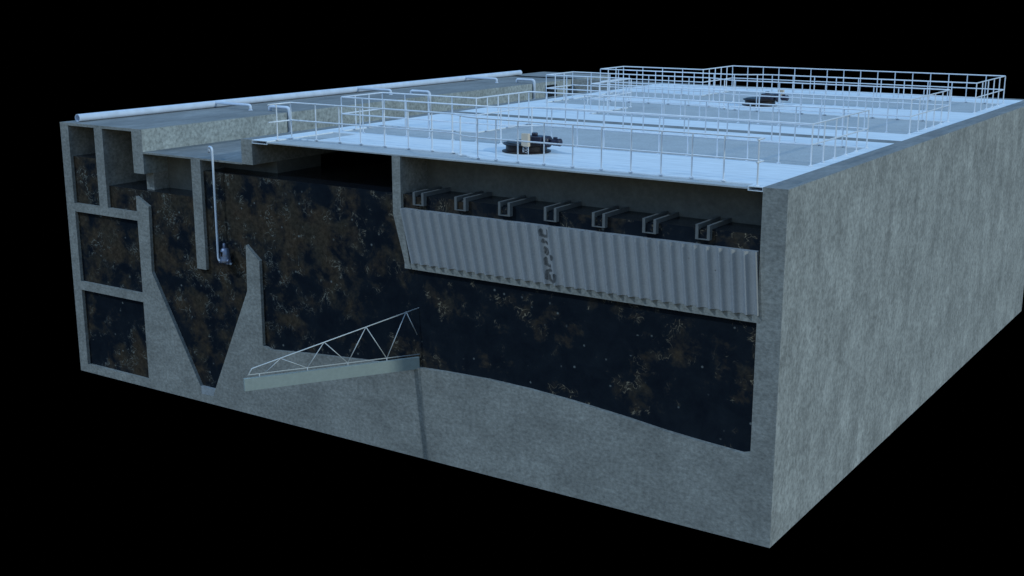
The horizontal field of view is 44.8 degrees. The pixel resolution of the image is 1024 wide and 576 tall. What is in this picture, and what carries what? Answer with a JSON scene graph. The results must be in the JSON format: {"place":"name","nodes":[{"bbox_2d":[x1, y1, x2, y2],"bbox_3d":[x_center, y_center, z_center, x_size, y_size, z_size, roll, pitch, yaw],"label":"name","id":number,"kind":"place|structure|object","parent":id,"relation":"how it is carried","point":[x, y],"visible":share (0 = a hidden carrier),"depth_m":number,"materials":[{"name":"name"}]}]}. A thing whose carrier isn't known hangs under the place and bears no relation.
{"place":"outdoors","nodes":[
{"label":"outdoors","id":0,"kind":"place"},
{"bbox_2d":[0,0,1023,575],"label":"sky","id":1,"kind":"structure","parent":0,"point":[100,475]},
{"bbox_2d":[60,72,1023,547],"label":"concrete tank","id":2,"kind":"object","parent":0,"point":[890,290],"visible":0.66,"depth_m":35.75,"materials":[{"name":"concrete"}]},
{"bbox_2d":[73,153,99,205],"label":"water","id":3,"kind":"structure","parent":2,"relation":"in","point":[86,178],"depth_m":42.64,"materials":[{"name":"black liquid"}]},
{"bbox_2d":[78,212,142,291],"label":"water","id":4,"kind":"structure","parent":2,"relation":"in","point":[110,250],"depth_m":42.66,"materials":[{"name":"black liquid"}]},
{"bbox_2d":[85,290,148,377],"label":"water","id":5,"kind":"structure","parent":2,"relation":"in","point":[116,333],"depth_m":43.35,"materials":[{"name":"black liquid"}]},
{"bbox_2d":[109,180,206,385],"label":"water","id":6,"kind":"structure","parent":2,"relation":"in","point":[177,272],"depth_m":40.98,"materials":[{"name":"black liquid"}]},
{"bbox_2d":[208,146,232,264],"bbox_3d":[-9.209,-2.577,38.914,0.895,3.687,0.380,9,16,33],"label":"submersible pump","id":7,"kind":"object","parent":2,"relation":"attached to","point":[224,258],"visible":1,"depth_m":39.03,"materials":[{"name":"paint"}]},
{"bbox_2d":[215,101,251,110],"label":"feed pipe","id":8,"kind":"object","parent":2,"relation":"on","point":[235,104],"visible":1,"depth_m":46.97,"materials":[{"name":"metal"}]},
{"bbox_2d":[268,105,290,131],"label":"drop pipe","id":9,"kind":"object","parent":2,"relation":"on","point":[281,107],"visible":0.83,"depth_m":45.93,"materials":[{"name":"metal"}]},
{"bbox_2d":[75,70,521,121],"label":"header pipe","id":10,"kind":"object","parent":2,"relation":"on","point":[163,109],"visible":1,"depth_m":50.05,"materials":[{"name":"metal"}]},
{"bbox_2d":[200,151,403,387],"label":"water","id":11,"kind":"structure","parent":2,"relation":"in","point":[322,241],"depth_m":37.75,"materials":[{"name":"black liquid"}]},
{"bbox_2d":[243,307,419,390],"bbox_3d":[-4.973,1.678,34.689,5.084,1.825,0.100,-6,15,-23],"label":"scraper arm","id":12,"kind":"object","parent":2,"relation":"attached to","point":[259,382],"visible":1,"depth_m":34.77},
{"bbox_2d":[357,87,392,94],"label":"feed pipe","id":13,"kind":"object","parent":2,"relation":"on","point":[375,89],"visible":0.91,"depth_m":53.72,"materials":[{"name":"metal"}]},
{"bbox_2d":[410,90,430,110],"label":"drop pipe","id":14,"kind":"object","parent":2,"relation":"on","point":[420,91],"visible":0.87,"depth_m":52.79,"materials":[{"name":"metal"}]},
{"bbox_2d":[412,186,450,205],"bbox_3d":[-2.259,-2.592,35.045,0.380,0.365,1.268,9,16,33],"label":"launder","id":15,"kind":"object","parent":2,"relation":"attached to","point":[421,200],"visible":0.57,"depth_m":34.65,"materials":[{"name":"metal"}]},
{"bbox_2d":[454,191,491,210],"bbox_3d":[-1.061,-2.404,34.268,0.380,0.365,1.268,9,16,33],"label":"launder","id":16,"kind":"object","parent":2,"relation":"attached to","point":[459,205],"visible":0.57,"depth_m":33.86,"materials":[{"name":"metal"}]},
{"bbox_2d":[465,76,498,82],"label":"feed pipe","id":17,"kind":"object","parent":2,"relation":"on","point":[487,78],"visible":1,"depth_m":60.19,"materials":[{"name":"metal"}]},
{"bbox_2d":[498,195,535,216],"bbox_3d":[0.137,-2.215,33.491,0.380,0.365,1.268,9,16,33],"label":"launder","id":18,"kind":"object","parent":2,"relation":"attached to","point":[508,210],"visible":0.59,"depth_m":33.09,"materials":[{"name":"metal"}]},
{"bbox_2d":[516,78,535,98],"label":"drop pipe","id":19,"kind":"object","parent":2,"relation":"on","point":[527,79],"visible":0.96,"depth_m":59.42,"materials":[{"name":"metal"}]},
{"bbox_2d":[544,200,580,221],"bbox_3d":[1.335,-2.026,32.714,0.380,0.365,1.268,9,16,33],"label":"launder","id":20,"kind":"object","parent":2,"relation":"attached to","point":[557,208],"visible":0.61,"depth_m":32.32,"materials":[{"name":"metal"}]},
{"bbox_2d":[267,126,860,188],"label":"cover slab","id":21,"kind":"structure","parent":2,"relation":"on","point":[793,154],"depth_m":36.41,"materials":[{"name":"concrete"}]},
{"bbox_2d":[252,114,893,191],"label":"walkway","id":22,"kind":"structure","parent":21,"relation":"on","point":[711,169],"depth_m":34.61,"materials":[{"name":"paint"}]},
{"bbox_2d":[267,102,764,185],"bbox_3d":[-0.537,-4.026,33.421,15.740,1.107,1.037,9,16,33],"label":"guard railing","id":23,"kind":"object","parent":22,"relation":"on","point":[758,160],"visible":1,"depth_m":32.72,"materials":[{"name":"silver metal"}]},
{"bbox_2d":[521,133,529,154],"bbox_3d":[0.379,-3.983,34.363,0.220,0.580,0.120,9,16,33],"label":"control box","id":24,"kind":"object","parent":22,"relation":"on","point":[525,136],"visible":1,"depth_m":34.29,"materials":[{"name":"beige metal"}]},
{"bbox_2d":[502,132,562,154],"bbox_3d":[0.605,-4.091,34.862,1.850,0.555,1.380,9,16,33],"label":"drive unit","id":25,"kind":"object","parent":22,"relation":"on","point":[534,148],"visible":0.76,"depth_m":34.51,"materials":[{"name":"paint"}]},
{"bbox_2d":[340,91,869,165],"bbox_3d":[2.369,-5.075,37.742,15.540,1.107,5.214,9,16,33],"label":"guard railing","id":26,"kind":"object","parent":22,"relation":"on","point":[663,115],"visible":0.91,"depth_m":36.85,"materials":[{"name":"silver metal"}]},
{"bbox_2d":[400,208,759,315],"bbox_3d":[1.392,-0.800,32.229,10.762,1.530,0.294,9,16,33],"label":"lamella pack","id":27,"kind":"object","parent":2,"relation":"on","point":[720,278],"visible":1,"depth_m":31.75,"materials":[{"name":"plastic"}]},
{"bbox_2d":[402,189,760,451],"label":"water","id":28,"kind":"structure","parent":2,"relation":"in","point":[687,374],"depth_m":32.32,"materials":[{"name":"black liquid"}]},
{"bbox_2d":[592,205,628,227],"bbox_3d":[2.534,-1.837,31.937,0.380,0.365,1.268,9,16,33],"label":"launder","id":29,"kind":"object","parent":2,"relation":"attached to","point":[602,221],"visible":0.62,"depth_m":31.53,"materials":[{"name":"metal"}]},
{"bbox_2d":[642,211,678,233],"bbox_3d":[3.732,-1.649,31.160,0.380,0.365,1.268,9,16,33],"label":"launder","id":30,"kind":"object","parent":2,"relation":"attached to","point":[653,227],"visible":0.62,"depth_m":30.75,"materials":[{"name":"metal"}]},
{"bbox_2d":[695,216,731,240],"bbox_3d":[4.930,-1.460,30.383,0.380,0.365,1.268,9,16,33],"label":"launder","id":31,"kind":"object","parent":2,"relation":"attached to","point":[710,224],"visible":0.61,"depth_m":29.98,"materials":[{"name":"metal"}]},
{"bbox_2d":[548,91,998,133],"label":"cover slab","id":32,"kind":"structure","parent":2,"relation":"on","point":[893,126],"depth_m":46.94,"materials":[{"name":"concrete"}]},
{"bbox_2d":[461,83,1022,140],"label":"walkway","id":33,"kind":"structure","parent":32,"relation":"on","point":[955,117],"depth_m":46.20,"materials":[{"name":"paint"}]},
{"bbox_2d":[545,71,950,133],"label":"guard railing","id":34,"kind":"object","parent":33,"relation":"on","point":[608,91],"visible":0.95,"depth_m":44.08,"materials":[{"name":"silver metal"}]},
{"bbox_2d":[742,91,788,106],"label":"drive unit","id":35,"kind":"object","parent":33,"relation":"on","point":[767,100],"visible":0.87,"depth_m":48.11,"materials":[{"name":"paint"}]},
{"bbox_2d":[600,65,1005,112],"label":"guard railing","id":36,"kind":"object","parent":33,"relation":"on","point":[810,81],"visible":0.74,"depth_m":50.54,"materials":[{"name":"silver metal"}]}
]}

